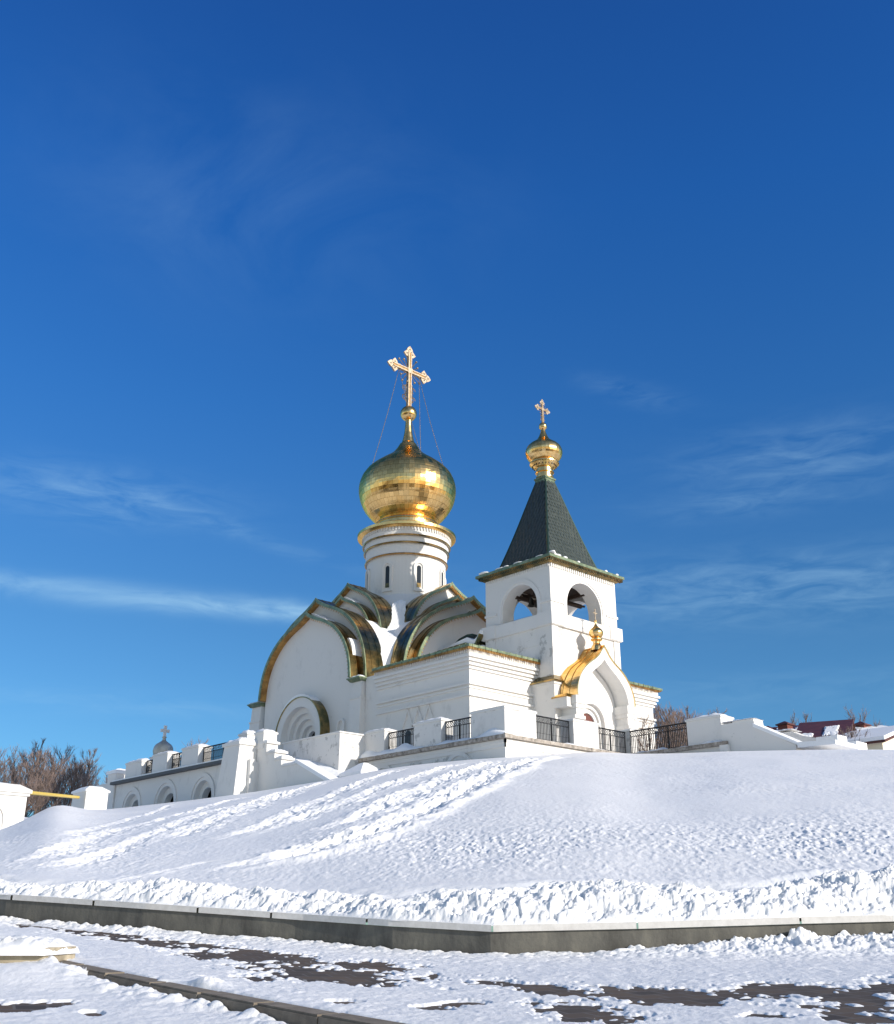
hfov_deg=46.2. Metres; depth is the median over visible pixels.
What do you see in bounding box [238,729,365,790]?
staircase
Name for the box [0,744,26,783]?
bare tree
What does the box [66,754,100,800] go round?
bare tree
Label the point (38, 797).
bare tree
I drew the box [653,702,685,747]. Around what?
bare tree
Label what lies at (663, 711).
bare tree
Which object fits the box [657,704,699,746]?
bare tree
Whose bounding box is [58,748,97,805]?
bare tree
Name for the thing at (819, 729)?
house
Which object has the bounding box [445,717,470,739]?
railing
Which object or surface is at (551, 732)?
railing
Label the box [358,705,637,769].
terrace
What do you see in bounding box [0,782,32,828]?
gate pillar
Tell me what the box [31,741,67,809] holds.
bare tree
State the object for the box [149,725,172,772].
stone cupola
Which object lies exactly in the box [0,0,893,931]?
sky
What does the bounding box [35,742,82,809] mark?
bare tree
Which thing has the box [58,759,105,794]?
bare tree
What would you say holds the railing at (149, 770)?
on the arcade wall at (193, 776)
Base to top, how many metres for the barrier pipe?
1.617 m
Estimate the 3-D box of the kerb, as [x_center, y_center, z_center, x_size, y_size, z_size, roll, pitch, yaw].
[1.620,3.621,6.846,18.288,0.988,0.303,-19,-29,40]
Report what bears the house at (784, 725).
on the snow slope
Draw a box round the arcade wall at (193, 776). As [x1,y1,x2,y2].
[97,744,257,808]
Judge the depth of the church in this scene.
72.62 m
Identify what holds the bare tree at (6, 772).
on the snow slope
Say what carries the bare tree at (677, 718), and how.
on the snow slope
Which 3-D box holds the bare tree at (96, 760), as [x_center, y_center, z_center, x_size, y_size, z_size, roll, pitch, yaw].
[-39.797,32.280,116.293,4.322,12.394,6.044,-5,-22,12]
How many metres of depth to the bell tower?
66.93 m
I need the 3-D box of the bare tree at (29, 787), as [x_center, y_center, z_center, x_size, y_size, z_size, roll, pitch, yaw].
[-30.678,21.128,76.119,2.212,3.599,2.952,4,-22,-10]
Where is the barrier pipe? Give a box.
[30,791,79,798]
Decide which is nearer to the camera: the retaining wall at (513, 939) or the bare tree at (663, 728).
the retaining wall at (513, 939)
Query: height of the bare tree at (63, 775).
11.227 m
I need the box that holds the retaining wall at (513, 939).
[0,894,893,953]
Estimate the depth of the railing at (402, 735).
59.23 m
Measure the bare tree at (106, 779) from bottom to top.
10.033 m
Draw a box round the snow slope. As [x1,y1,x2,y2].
[0,750,893,925]
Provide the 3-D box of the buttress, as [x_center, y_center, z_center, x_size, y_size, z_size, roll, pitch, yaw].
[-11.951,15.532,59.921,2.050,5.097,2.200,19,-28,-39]
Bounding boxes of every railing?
[146,759,152,773]
[171,752,181,768]
[203,742,225,761]
[388,728,413,748]
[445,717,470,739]
[536,715,569,742]
[598,727,625,752]
[629,722,687,753]
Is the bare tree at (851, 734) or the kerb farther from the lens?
the bare tree at (851, 734)
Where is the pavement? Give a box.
[0,924,893,1023]
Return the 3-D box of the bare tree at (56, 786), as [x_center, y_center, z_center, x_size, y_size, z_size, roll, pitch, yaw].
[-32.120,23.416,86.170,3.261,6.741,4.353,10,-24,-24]
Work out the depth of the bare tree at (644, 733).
69.91 m
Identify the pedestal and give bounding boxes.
[71,786,109,809]
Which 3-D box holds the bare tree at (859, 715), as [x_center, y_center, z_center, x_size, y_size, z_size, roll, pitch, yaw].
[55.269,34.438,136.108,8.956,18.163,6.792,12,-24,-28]
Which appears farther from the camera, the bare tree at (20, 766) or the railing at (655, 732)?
the bare tree at (20, 766)
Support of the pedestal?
on the snow slope
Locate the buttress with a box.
[215,737,256,796]
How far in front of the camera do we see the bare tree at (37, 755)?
90.97 m
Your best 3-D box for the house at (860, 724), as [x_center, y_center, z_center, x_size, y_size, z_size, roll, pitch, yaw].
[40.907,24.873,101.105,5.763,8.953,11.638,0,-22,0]
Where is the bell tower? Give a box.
[475,399,638,751]
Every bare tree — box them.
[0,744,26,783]
[0,746,19,783]
[1,749,49,815]
[1,751,26,783]
[10,761,59,815]
[16,743,72,812]
[18,778,41,811]
[19,739,51,817]
[21,766,60,812]
[29,773,62,814]
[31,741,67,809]
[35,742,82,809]
[38,759,76,807]
[46,751,95,805]
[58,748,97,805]
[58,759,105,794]
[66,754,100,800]
[68,750,105,805]
[73,762,107,785]
[175,737,208,756]
[634,712,664,750]
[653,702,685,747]
[653,708,683,748]
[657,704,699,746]
[658,707,701,746]
[661,707,676,746]
[840,725,870,739]
[844,705,881,725]
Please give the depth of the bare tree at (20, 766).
106.16 m
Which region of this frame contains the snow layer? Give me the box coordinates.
[0,916,893,1023]
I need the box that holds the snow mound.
[339,763,379,776]
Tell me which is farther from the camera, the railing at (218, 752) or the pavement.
the railing at (218, 752)
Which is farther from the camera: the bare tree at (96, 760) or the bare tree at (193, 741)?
the bare tree at (193, 741)
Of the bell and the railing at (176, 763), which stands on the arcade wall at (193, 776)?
the railing at (176, 763)
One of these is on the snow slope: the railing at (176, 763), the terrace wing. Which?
the terrace wing
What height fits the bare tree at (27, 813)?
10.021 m
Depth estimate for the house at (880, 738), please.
84.97 m
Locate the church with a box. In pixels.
[247,346,662,751]
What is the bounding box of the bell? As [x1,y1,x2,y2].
[527,596,534,606]
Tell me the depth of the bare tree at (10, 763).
103.17 m
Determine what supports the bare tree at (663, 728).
on the snow slope
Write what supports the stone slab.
on the pavement
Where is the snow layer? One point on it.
(802, 956)
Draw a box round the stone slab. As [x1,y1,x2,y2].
[0,935,79,962]
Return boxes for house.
[766,721,797,729]
[797,719,855,737]
[843,726,893,749]
[855,721,885,729]
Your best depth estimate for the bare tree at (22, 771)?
84.75 m
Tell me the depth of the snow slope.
22.71 m
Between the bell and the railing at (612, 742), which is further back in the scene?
the bell
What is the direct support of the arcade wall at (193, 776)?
on the snow slope
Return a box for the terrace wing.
[634,713,867,753]
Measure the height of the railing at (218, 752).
1.165 m
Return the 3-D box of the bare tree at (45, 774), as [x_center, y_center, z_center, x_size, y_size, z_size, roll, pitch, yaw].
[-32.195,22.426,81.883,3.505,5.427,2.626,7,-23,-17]
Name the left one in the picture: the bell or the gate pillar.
the gate pillar
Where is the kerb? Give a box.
[59,960,404,1023]

